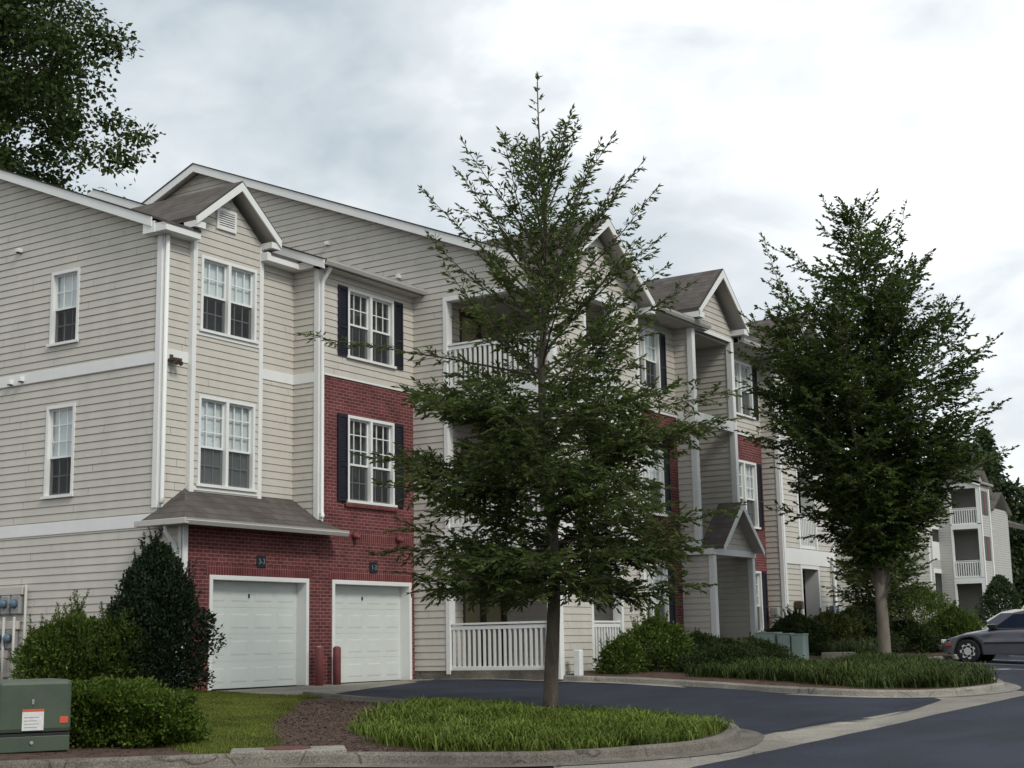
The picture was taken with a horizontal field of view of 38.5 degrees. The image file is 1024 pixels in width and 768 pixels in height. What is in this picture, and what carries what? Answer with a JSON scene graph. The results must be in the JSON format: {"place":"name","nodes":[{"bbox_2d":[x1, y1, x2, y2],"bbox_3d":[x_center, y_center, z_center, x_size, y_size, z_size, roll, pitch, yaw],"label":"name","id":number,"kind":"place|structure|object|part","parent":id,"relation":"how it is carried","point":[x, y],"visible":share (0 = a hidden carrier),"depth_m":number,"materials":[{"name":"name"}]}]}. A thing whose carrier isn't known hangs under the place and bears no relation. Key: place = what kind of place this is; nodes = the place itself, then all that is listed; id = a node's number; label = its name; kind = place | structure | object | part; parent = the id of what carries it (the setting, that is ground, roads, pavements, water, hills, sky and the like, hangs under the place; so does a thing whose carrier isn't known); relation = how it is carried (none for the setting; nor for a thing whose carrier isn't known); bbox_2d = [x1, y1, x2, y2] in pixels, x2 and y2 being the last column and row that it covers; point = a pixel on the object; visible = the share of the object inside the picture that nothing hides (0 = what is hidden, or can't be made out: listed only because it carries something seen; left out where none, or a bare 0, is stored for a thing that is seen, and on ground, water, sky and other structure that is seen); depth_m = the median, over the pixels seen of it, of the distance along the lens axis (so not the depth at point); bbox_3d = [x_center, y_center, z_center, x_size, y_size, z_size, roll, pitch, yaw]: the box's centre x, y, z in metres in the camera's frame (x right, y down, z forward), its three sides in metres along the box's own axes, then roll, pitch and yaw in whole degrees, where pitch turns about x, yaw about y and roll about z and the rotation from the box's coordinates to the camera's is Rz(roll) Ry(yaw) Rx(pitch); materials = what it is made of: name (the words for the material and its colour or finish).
{"place":"outdoors","nodes":[
{"label":"outdoors","id":0,"kind":"place"},
{"bbox_2d":[209,680,396,690],"bbox_3d":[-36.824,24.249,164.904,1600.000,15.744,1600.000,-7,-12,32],"label":"ground","id":1,"kind":"structure","parent":0,"point":[277,686],"depth_m":31.92,"materials":[{"name":"concrete"}]},
{"bbox_2d":[0,0,165,197],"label":"tall broadleaf tree","id":2,"kind":"object","parent":1,"relation":"on","point":[47,83],"visible":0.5,"depth_m":50.98,"materials":[{"name":"green plant"}]},
{"bbox_2d":[0,698,724,760],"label":"mulch bed","id":3,"kind":"object","parent":1,"relation":"on","point":[71,752],"visible":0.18,"depth_m":17.47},
{"bbox_2d":[0,617,5,679],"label":"conduit pipe","id":4,"kind":"object","parent":3,"relation":"on","point":[2,651],"visible":0.71,"depth_m":29.91,"materials":[{"name":"paint"}]},
{"bbox_2d":[10,617,15,678],"bbox_3d":[-10.140,5.490,29.753,0.052,1.500,0.052,-3,-10,10],"label":"conduit pipe","id":5,"kind":"object","parent":3,"relation":"on","point":[13,637],"visible":0.5,"depth_m":29.79,"materials":[{"name":"paint"}]},
{"bbox_2d":[22,585,27,673],"bbox_3d":[-9.929,5.167,29.813,0.052,2.150,0.052,-3,-10,10],"label":"conduit pipe","id":6,"kind":"object","parent":3,"relation":"on","point":[25,613],"visible":0.65,"depth_m":29.88,"materials":[{"name":"metal"}]},
{"bbox_2d":[0,678,71,753],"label":"utility cabinet","id":7,"kind":"object","parent":3,"relation":"on","point":[35,715],"visible":1,"depth_m":16.03,"materials":[{"name":"green metal"}]},
{"bbox_2d":[7,605,86,680],"bbox_3d":[-7.848,4.625,24.940,1.382,1.682,1.315,-7,-12,32],"label":"privet shrub","id":8,"kind":"object","parent":3,"relation":"on","point":[40,645],"visible":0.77,"depth_m":24.65,"materials":[{"name":"green plant"}]},
{"bbox_2d":[41,589,110,680],"bbox_3d":[-7.553,4.519,25.289,1.328,1.966,1.365,1,-10,-10],"label":"privet shrub","id":9,"kind":"object","parent":3,"relation":"on","point":[88,639],"visible":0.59,"depth_m":25.04,"materials":[{"name":"green plant"}]},
{"bbox_2d":[3,745,184,758],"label":"mulch chips","id":10,"kind":"object","parent":3,"relation":"on","point":[101,752],"visible":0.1,"depth_m":15.98,"materials":[{"name":"brown wood"}]},
{"bbox_2d":[79,598,155,680],"bbox_3d":[-7.005,4.630,25.657,1.440,1.815,1.386,-7,-12,32],"label":"privet shrub","id":11,"kind":"object","parent":3,"relation":"on","point":[116,653],"visible":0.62,"depth_m":25.31,"materials":[{"name":"green plant"}]},
{"bbox_2d":[68,674,167,748],"bbox_3d":[-4.883,3.850,17.081,1.637,0.923,1.950,-7,-12,32],"label":"boxwood shrub","id":12,"kind":"object","parent":3,"relation":"on","point":[89,697],"visible":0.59,"depth_m":16.68,"materials":[{"name":"green plant"}]},
{"bbox_2d":[75,682,217,748],"bbox_3d":[-4.242,3.879,17.078,1.574,0.804,1.629,-7,-12,32],"label":"boxwood shrub","id":13,"kind":"object","parent":3,"relation":"on","point":[177,716],"visible":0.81,"depth_m":16.70,"materials":[{"name":"green plant"}]},
{"bbox_2d":[102,524,226,690],"bbox_3d":[-6.363,4.068,26.292,2.618,3.117,2.231,-2,-10,5],"label":"holly bush","id":14,"kind":"object","parent":3,"relation":"on","point":[158,591],"visible":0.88,"depth_m":25.98,"materials":[{"name":"green plant"}]},
{"bbox_2d":[265,699,430,751],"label":"mulch chips","id":15,"kind":"object","parent":3,"relation":"on","point":[329,720],"visible":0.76,"depth_m":19.92,"materials":[{"name":"brown wood"}]},
{"bbox_2d":[343,695,737,751],"bbox_3d":[0.255,4.512,19.852,5.179,0.486,6.994,1,-10,-9],"label":"liriope bed","id":16,"kind":"object","parent":3,"relation":"on","point":[448,724],"visible":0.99,"depth_m":18.07,"materials":[{"name":"green plant"}]},
{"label":"lawn soil","id":17,"kind":"structure","parent":3,"relation":"on","visible":0},
{"bbox_2d":[169,689,321,753],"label":"lawn","id":18,"kind":"structure","parent":17,"relation":"on","point":[241,720],"depth_m":20.33,"materials":[{"name":"green plant"}]},
{"bbox_2d":[0,163,837,690],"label":"apartment building","id":19,"kind":"structure","parent":1,"relation":"on","point":[178,379],"depth_m":31.77,"materials":[{"name":"paint"}]},
{"bbox_2d":[0,650,11,677],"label":"meter bank","id":20,"kind":"structure","parent":19,"relation":"attached to","point":[6,665],"depth_m":29.99,"materials":[{"name":"paint"}]},
{"bbox_2d":[0,621,20,648],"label":"meter bank","id":21,"kind":"structure","parent":19,"relation":"attached to","point":[7,638],"depth_m":29.99,"materials":[{"name":"paint"}]},
{"bbox_2d":[0,586,24,614],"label":"meter bank","id":22,"kind":"structure","parent":19,"relation":"attached to","point":[13,603],"depth_m":30.08,"materials":[{"name":"paint"}]},
{"bbox_2d":[46,260,93,363],"bbox_3d":[-9.208,-1.578,30.891,1.470,2.180,0.675,-7,-12,32],"label":"window","id":23,"kind":"structure","parent":19,"relation":"in","point":[65,284],"depth_m":30.78,"materials":[{"name":"white paint"}]},
{"bbox_2d":[40,403,104,507],"bbox_3d":[-9.152,1.410,30.362,1.470,2.510,0.675,-7,-12,32],"label":"window","id":24,"kind":"structure","parent":19,"relation":"in","point":[60,436],"depth_m":30.25,"materials":[{"name":"white paint"}]},
{"bbox_2d":[166,385,257,492],"bbox_3d":[-6.085,1.257,30.196,0.675,2.440,2.250,-7,-12,32],"label":"window","id":25,"kind":"structure","parent":19,"relation":"in","point":[226,428],"depth_m":30.10,"materials":[{"name":"white paint"}]},
{"bbox_2d":[185,254,258,344],"bbox_3d":[-6.141,-1.731,30.725,0.675,2.190,2.250,-7,-12,32],"label":"window","id":26,"kind":"structure","parent":19,"relation":"in","point":[228,297],"depth_m":30.63,"materials":[{"name":"white paint"}]},
{"bbox_2d":[211,581,296,689],"bbox_3d":[-5.268,5.052,29.532,0.090,2.105,2.744,-7,-12,32],"label":"garage door","id":27,"kind":"structure","parent":19,"relation":"in","point":[258,619],"depth_m":29.60,"materials":[{"name":"paint"}]},
{"bbox_2d":[325,287,396,368],"bbox_3d":[-3.464,-1.240,33.695,0.675,2.200,2.290,-7,-12,32],"label":"window","id":28,"kind":"structure","parent":19,"relation":"in","point":[370,317],"depth_m":33.76,"materials":[{"name":"white paint"}]},
{"bbox_2d":[335,585,400,682],"bbox_3d":[-3.294,5.551,32.555,0.090,2.105,2.654,-7,-12,32],"label":"garage door","id":29,"kind":"structure","parent":19,"relation":"in","point":[367,618],"depth_m":32.66,"materials":[{"name":"paint"}]},
{"bbox_2d":[347,415,397,507],"bbox_3d":[-3.407,1.777,33.160,0.675,2.530,2.290,-7,-12,32],"label":"window","id":30,"kind":"structure","parent":19,"relation":"in","point":[365,435],"depth_m":33.20,"materials":[{"name":"white paint"}]},
{"bbox_2d":[460,447,499,526],"bbox_3d":[-0.860,2.549,35.325,0.450,2.050,1.850,-7,-12,32],"label":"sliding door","id":31,"kind":"structure","parent":19,"relation":"in","point":[465,448],"depth_m":35.02,"materials":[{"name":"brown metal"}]},
{"bbox_2d":[458,309,502,387],"bbox_3d":[-0.801,-0.656,35.814,0.165,2.050,1.850,-7,-12,32],"label":"sliding door","id":32,"kind":"structure","parent":19,"relation":"in","point":[463,337],"depth_m":35.74,"materials":[{"name":"brown metal"}]},
{"bbox_2d":[462,580,507,665],"bbox_3d":[-0.801,5.720,34.763,0.450,2.050,1.850,-7,-12,32],"label":"sliding door","id":33,"kind":"structure","parent":19,"relation":"in","point":[495,614],"depth_m":34.69,"materials":[{"name":"brown glass"}]},
{"bbox_2d":[638,318,660,390],"bbox_3d":[3.166,-0.656,37.781,0.675,2.190,2.290,-7,-12,32],"label":"window","id":34,"kind":"structure","parent":19,"relation":"in","point":[650,345],"depth_m":38.10,"materials":[{"name":"white paint"}]},
{"bbox_2d":[643,442,667,516],"bbox_3d":[3.416,2.351,37.122,0.215,1.930,1.790,-7,-12,32],"label":"window","id":35,"kind":"structure","parent":19,"relation":"in","point":[652,473],"depth_m":37.65,"materials":[{"name":"white paint"}]},
{"bbox_2d":[646,563,669,621],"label":"window","id":36,"kind":"structure","parent":19,"relation":"in","point":[656,579],"depth_m":37.10,"materials":[{"name":"white paint"}]},
{"bbox_2d":[734,360,755,419],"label":"window","id":37,"kind":"structure","parent":19,"relation":"in","point":[742,371],"depth_m":42.94,"materials":[{"name":"white paint"}]},
{"bbox_2d":[738,459,760,528],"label":"window","id":38,"kind":"structure","parent":19,"relation":"in","point":[747,470],"depth_m":42.58,"materials":[{"name":"white paint"}]},
{"bbox_2d":[746,571,763,631],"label":"window","id":39,"kind":"structure","parent":19,"relation":"in","point":[758,573],"depth_m":42.19,"materials":[{"name":"white paint"}]},
{"bbox_2d":[770,607,779,618],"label":"gas meter","id":40,"kind":"object","parent":19,"relation":"attached to","point":[775,611],"visible":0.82,"depth_m":42.23,"materials":[{"name":"grey metal"}]},
{"bbox_2d":[794,601,803,614],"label":"gas meter","id":41,"kind":"object","parent":19,"relation":"attached to","point":[797,604],"visible":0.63,"depth_m":42.70,"materials":[{"name":"brown metal"}]},
{"bbox_2d":[798,492,800,512],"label":"sliding door","id":42,"kind":"structure","parent":19,"relation":"in","point":[798,492],"depth_m":46.77,"materials":[{"name":"black glass"}]},
{"bbox_2d":[803,589,806,615],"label":"sliding door","id":43,"kind":"structure","parent":19,"relation":"in","point":[805,611],"depth_m":46.22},
{"bbox_2d":[830,561,838,612],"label":"meter box","id":44,"kind":"object","parent":19,"relation":"attached to","point":[834,607],"visible":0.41,"depth_m":45.39,"materials":[{"name":"grey metal"}]},
{"bbox_2d":[297,72,749,707],"bbox_3d":[0.504,0.029,23.739,5.998,10.609,5.948,-7,-12,32],"label":"willow oak","id":45,"kind":"object","parent":1,"relation":"on","point":[525,448],"visible":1,"depth_m":22.86,"materials":[{"name":"green plant"}]},
{"bbox_2d":[972,425,1009,500],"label":"background tree","id":46,"kind":"object","parent":1,"relation":"on","point":[987,441],"visible":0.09,"depth_m":130.21,"materials":[{"name":"green plant"}]},
{"bbox_2d":[221,679,433,694],"bbox_3d":[-2.899,6.133,29.555,3.160,0.134,7.550,-7,-12,32],"label":"driveway apron","id":47,"kind":"object","parent":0,"point":[327,688],"visible":0.64,"depth_m":29.12,"materials":[{"name":"concrete"}]},
{"bbox_2d":[315,646,322,685],"bbox_3d":[-4.000,5.898,30.403,0.170,0.896,0.170,-7,-12,32],"label":"bollard","id":48,"kind":"object","parent":47,"relation":"on","point":[318,665],"visible":0.89,"depth_m":30.34,"materials":[{"name":"metal"}]},
{"bbox_2d":[333,646,340,684],"bbox_3d":[-3.692,5.979,30.875,0.170,0.890,0.170,-7,-12,32],"label":"bollard","id":49,"kind":"object","parent":47,"relation":"on","point":[336,665],"visible":0.85,"depth_m":30.82,"materials":[{"name":"red metal"}]},
{"bbox_2d":[0,0,1023,501],"label":"sky","id":50,"kind":"structure","parent":0,"point":[745,113],"materials":[{"name":"white"}]},
{"bbox_2d":[289,654,1023,767],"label":"street","id":51,"kind":"structure","parent":0,"point":[989,735],"depth_m":22.15,"materials":[{"name":"grey asphalt"}]},
{"bbox_2d":[0,691,764,767],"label":"kerb","id":52,"kind":"structure","parent":51,"relation":"on","point":[733,738],"depth_m":15.69,"materials":[{"name":"concrete"}]},
{"bbox_2d":[230,745,346,753],"bbox_3d":[-2.431,4.025,15.920,1.240,0.144,0.680,0,-10,-9],"label":"storm drain","id":53,"kind":"object","parent":52,"relation":"in","point":[337,749],"visible":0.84,"depth_m":15.72,"materials":[{"name":"concrete"}]},
{"bbox_2d":[501,648,1020,697],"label":"kerb","id":54,"kind":"structure","parent":51,"relation":"on","point":[1000,686],"depth_m":28.09,"materials":[{"name":"concrete"}]},
{"bbox_2d":[553,690,1023,767],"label":"gutter strip","id":55,"kind":"object","parent":51,"relation":"on","point":[779,740],"visible":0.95,"depth_m":19.65,"materials":[{"name":"concrete"}]},
{"bbox_2d":[731,698,928,731],"bbox_3d":[4.703,5.238,23.444,2.100,0.160,8.100,-7,-12,32],"label":"asphalt patch","id":56,"kind":"object","parent":51,"relation":"on","point":[809,712],"visible":0.97,"depth_m":23.30,"materials":[{"name":"grey asphalt"}]},
{"bbox_2d":[939,610,1023,661],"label":"sedan car","id":57,"kind":"object","parent":51,"relation":"on","point":[1001,637],"visible":0.98,"depth_m":38.91,"materials":[{"name":"silver metal"}]},
{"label":"window","id":58,"kind":"part","parent":57,"relation":"part of","materials":[{"name":"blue glass"}]},
{"bbox_2d":[957,609,1023,635],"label":"sedan car","id":59,"kind":"object","parent":51,"relation":"on","point":[998,617],"visible":0.09,"depth_m":44.94,"materials":[{"name":"white paint"}]},
{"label":"window","id":60,"kind":"part","parent":59,"relation":"part of","materials":[{"name":"grey glass"}]},
{"bbox_2d":[566,651,994,689],"bbox_3d":[17.093,9.100,51.788,12.400,1.490,53.403,-7,-12,32],"label":"mulch bed","id":61,"kind":"object","parent":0,"point":[667,675],"visible":0.07,"depth_m":29.96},
{"bbox_2d":[574,650,583,675],"bbox_3d":[1.432,6.099,31.465,0.160,0.770,0.160,-7,-12,32],"label":"bollard","id":62,"kind":"object","parent":61,"relation":"on","point":[578,662],"visible":0.56,"depth_m":31.42,"materials":[{"name":"white paint"}]},
{"bbox_2d":[592,627,653,674],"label":"euonymus shrub","id":63,"kind":"object","parent":61,"relation":"on","point":[630,651],"visible":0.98,"depth_m":31.59,"materials":[{"name":"green plant"}]},
{"bbox_2d":[609,603,697,671],"bbox_3d":[3.303,5.731,32.908,2.354,1.676,2.553,-7,-12,32],"label":"euonymus shrub","id":64,"kind":"object","parent":61,"relation":"on","point":[657,632],"visible":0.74,"depth_m":32.42,"materials":[{"name":"green plant"}]},
{"bbox_2d":[653,627,722,662],"bbox_3d":[4.463,6.312,34.945,2.962,1.052,2.307,6,-12,-36],"label":"juniper mound","id":65,"kind":"object","parent":61,"relation":"on","point":[699,637],"visible":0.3,"depth_m":34.72,"materials":[{"name":"green plant"}]},
{"bbox_2d":[668,642,778,673],"bbox_3d":[4.452,6.066,32.070,2.580,0.850,3.214,-7,-12,32],"label":"juniper mound","id":66,"kind":"object","parent":61,"relation":"on","point":[713,654],"visible":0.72,"depth_m":31.68,"materials":[{"name":"green plant"}]},
{"bbox_2d":[666,636,785,668],"bbox_3d":[4.835,6.195,33.404,3.008,0.912,3.950,-7,-12,32],"label":"juniper mound","id":67,"kind":"object","parent":61,"relation":"on","point":[723,640],"visible":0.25,"depth_m":33.08,"materials":[{"name":"green plant"}]},
{"bbox_2d":[721,632,806,664],"bbox_3d":[5.625,6.274,34.374,2.582,0.941,3.237,-7,-12,32],"label":"juniper mound","id":68,"kind":"object","parent":61,"relation":"on","point":[780,651],"visible":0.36,"depth_m":34.03,"materials":[{"name":"green plant"}]},
{"bbox_2d":[754,632,781,644],"bbox_3d":[6.408,6.574,36.516,0.540,0.760,0.542,-7,-12,32],"label":"utility pedestal","id":69,"kind":"object","parent":61,"relation":"on","point":[772,636],"visible":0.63,"depth_m":36.31,"materials":[{"name":"green metal"}]},
{"bbox_2d":[756,636,772,643],"bbox_3d":[6.263,6.493,36.303,0.460,0.490,0.010,-7,-12,32],"label":"door","id":70,"kind":"structure","parent":69,"relation":"in","point":[770,638],"depth_m":36.29,"materials":[{"name":"green metal"}]},
{"bbox_2d":[777,633,794,655],"bbox_3d":[6.774,6.537,36.162,0.340,0.760,0.362,-7,-12,32],"label":"utility pedestal","id":71,"kind":"object","parent":61,"relation":"on","point":[784,639],"visible":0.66,"depth_m":36.03,"materials":[{"name":"green metal"}]},
{"bbox_2d":[778,637,788,650],"bbox_3d":[6.678,6.469,36.024,0.260,0.490,0.010,-7,-12,32],"label":"door","id":72,"kind":"structure","parent":71,"relation":"in","point":[784,640],"depth_m":36.03,"materials":[{"name":"green metal"}]},
{"bbox_2d":[753,604,836,655],"bbox_3d":[7.551,6.682,39.441,2.546,1.511,3.022,-2,-10,4],"label":"hedge shrub","id":73,"kind":"object","parent":61,"relation":"on","point":[795,622],"visible":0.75,"depth_m":38.98,"materials":[{"name":"green plant"}]},
{"bbox_2d":[790,634,808,659],"bbox_3d":[7.077,6.518,35.967,0.340,0.760,0.362,-7,-12,32],"label":"utility pedestal","id":74,"kind":"object","parent":61,"relation":"on","point":[799,645],"visible":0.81,"depth_m":35.84,"materials":[{"name":"green metal"}]},
{"bbox_2d":[792,637,802,657],"bbox_3d":[6.981,6.449,35.829,0.260,0.490,0.010,-7,-12,32],"label":"door","id":75,"kind":"structure","parent":74,"relation":"in","point":[797,648],"depth_m":35.82,"materials":[{"name":"green metal"}]},
{"bbox_2d":[821,652,855,659],"bbox_3d":[8.018,6.764,35.917,0.600,0.370,0.800,-7,-12,32],"label":"concrete pad","id":76,"kind":"object","parent":61,"relation":"on","point":[833,654],"visible":0.3,"depth_m":35.64,"materials":[{"name":"grey concrete"}]},
{"bbox_2d":[808,606,871,651],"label":"hedge shrub","id":77,"kind":"object","parent":61,"relation":"on","point":[845,627],"visible":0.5,"depth_m":39.93,"materials":[{"name":"green plant"}]},
{"bbox_2d":[676,650,1003,688],"bbox_3d":[7.552,6.036,31.214,6.543,0.669,7.656,-7,-12,32],"label":"liriope bed","id":78,"kind":"object","parent":61,"relation":"on","point":[874,669],"visible":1,"depth_m":29.01,"materials":[{"name":"green plant"}]},
{"bbox_2d":[820,634,895,653],"bbox_3d":[8.826,6.681,37.163,2.586,0.656,2.871,1,-10,-9],"label":"liriope bed","id":79,"kind":"object","parent":61,"relation":"on","point":[857,646],"visible":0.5,"depth_m":36.61,"materials":[{"name":"green plant"}]},
{"bbox_2d":[839,600,901,623],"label":"hedge shrub","id":80,"kind":"object","parent":61,"relation":"on","point":[845,611],"visible":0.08,"depth_m":47.14,"materials":[{"name":"green plant"}]},
{"bbox_2d":[833,606,910,653],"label":"hedge shrub","id":81,"kind":"object","parent":61,"relation":"on","point":[870,625],"visible":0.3,"depth_m":40.89,"materials":[{"name":"green plant"}]},
{"bbox_2d":[727,188,1019,653],"bbox_3d":[8.689,1.041,35.812,6.439,11.833,6.523,-7,-12,32],"label":"zelkova tree","id":82,"kind":"object","parent":61,"relation":"on","point":[876,538],"visible":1,"depth_m":34.69,"materials":[{"name":"green plant"}]},
{"bbox_2d":[822,535,937,625],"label":"maple tree","id":83,"kind":"object","parent":61,"relation":"on","point":[896,597],"visible":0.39,"depth_m":42.69,"materials":[{"name":"green plant"}]},
{"bbox_2d":[889,614,950,653],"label":"hedge shrub","id":84,"kind":"object","parent":61,"relation":"on","point":[921,637],"visible":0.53,"depth_m":42.42,"materials":[{"name":"green plant"}]},
{"bbox_2d":[887,580,958,631],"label":"hedge shrub","id":85,"kind":"object","parent":61,"relation":"on","point":[930,595],"visible":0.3,"depth_m":53.19,"materials":[{"name":"green plant"}]},
{"bbox_2d":[919,600,987,651],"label":"hedge shrub","id":86,"kind":"object","parent":61,"relation":"on","point":[954,619],"visible":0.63,"depth_m":43.47,"materials":[{"name":"green plant"}]},
{"bbox_2d":[973,574,1021,620],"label":"evergreen bush","id":87,"kind":"object","parent":61,"relation":"on","point":[998,592],"visible":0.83,"depth_m":75.14,"materials":[{"name":"green plant"}]},
{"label":"grass verge","id":88,"kind":"structure","parent":0,"visible":0},
{"bbox_2d":[834,457,1023,621],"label":"apartment building","id":89,"kind":"structure","parent":88,"relation":"on","point":[969,543],"depth_m":87.68,"materials":[{"name":"paint"}]},
{"bbox_2d":[980,490,984,513],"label":"window","id":90,"kind":"structure","parent":89,"relation":"in","point":[982,500],"depth_m":86.86,"materials":[{"name":"grey glass"}]},
{"bbox_2d":[984,536,987,559],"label":"window","id":91,"kind":"structure","parent":89,"relation":"in","point":[985,540],"depth_m":86.40,"materials":[{"name":"grey glass"}]},
{"bbox_2d":[985,492,987,514],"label":"window","id":92,"kind":"structure","parent":89,"relation":"in","point":[986,503],"depth_m":87.59,"materials":[{"name":"grey glass"}]},
{"bbox_2d":[988,537,991,560],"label":"window","id":93,"kind":"structure","parent":89,"relation":"in","point":[989,542],"depth_m":87.14,"materials":[{"name":"grey glass"}]},
{"bbox_2d":[920,437,1023,595],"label":"background tree","id":94,"kind":"object","parent":88,"relation":"on","point":[973,448],"visible":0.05,"depth_m":114.20,"materials":[{"name":"green plant"}]},
{"bbox_2d":[992,474,1023,608],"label":"background tree","id":95,"kind":"object","parent":88,"relation":"on","point":[1014,493],"visible":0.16,"depth_m":115.21,"materials":[{"name":"green plant"}]}
]}

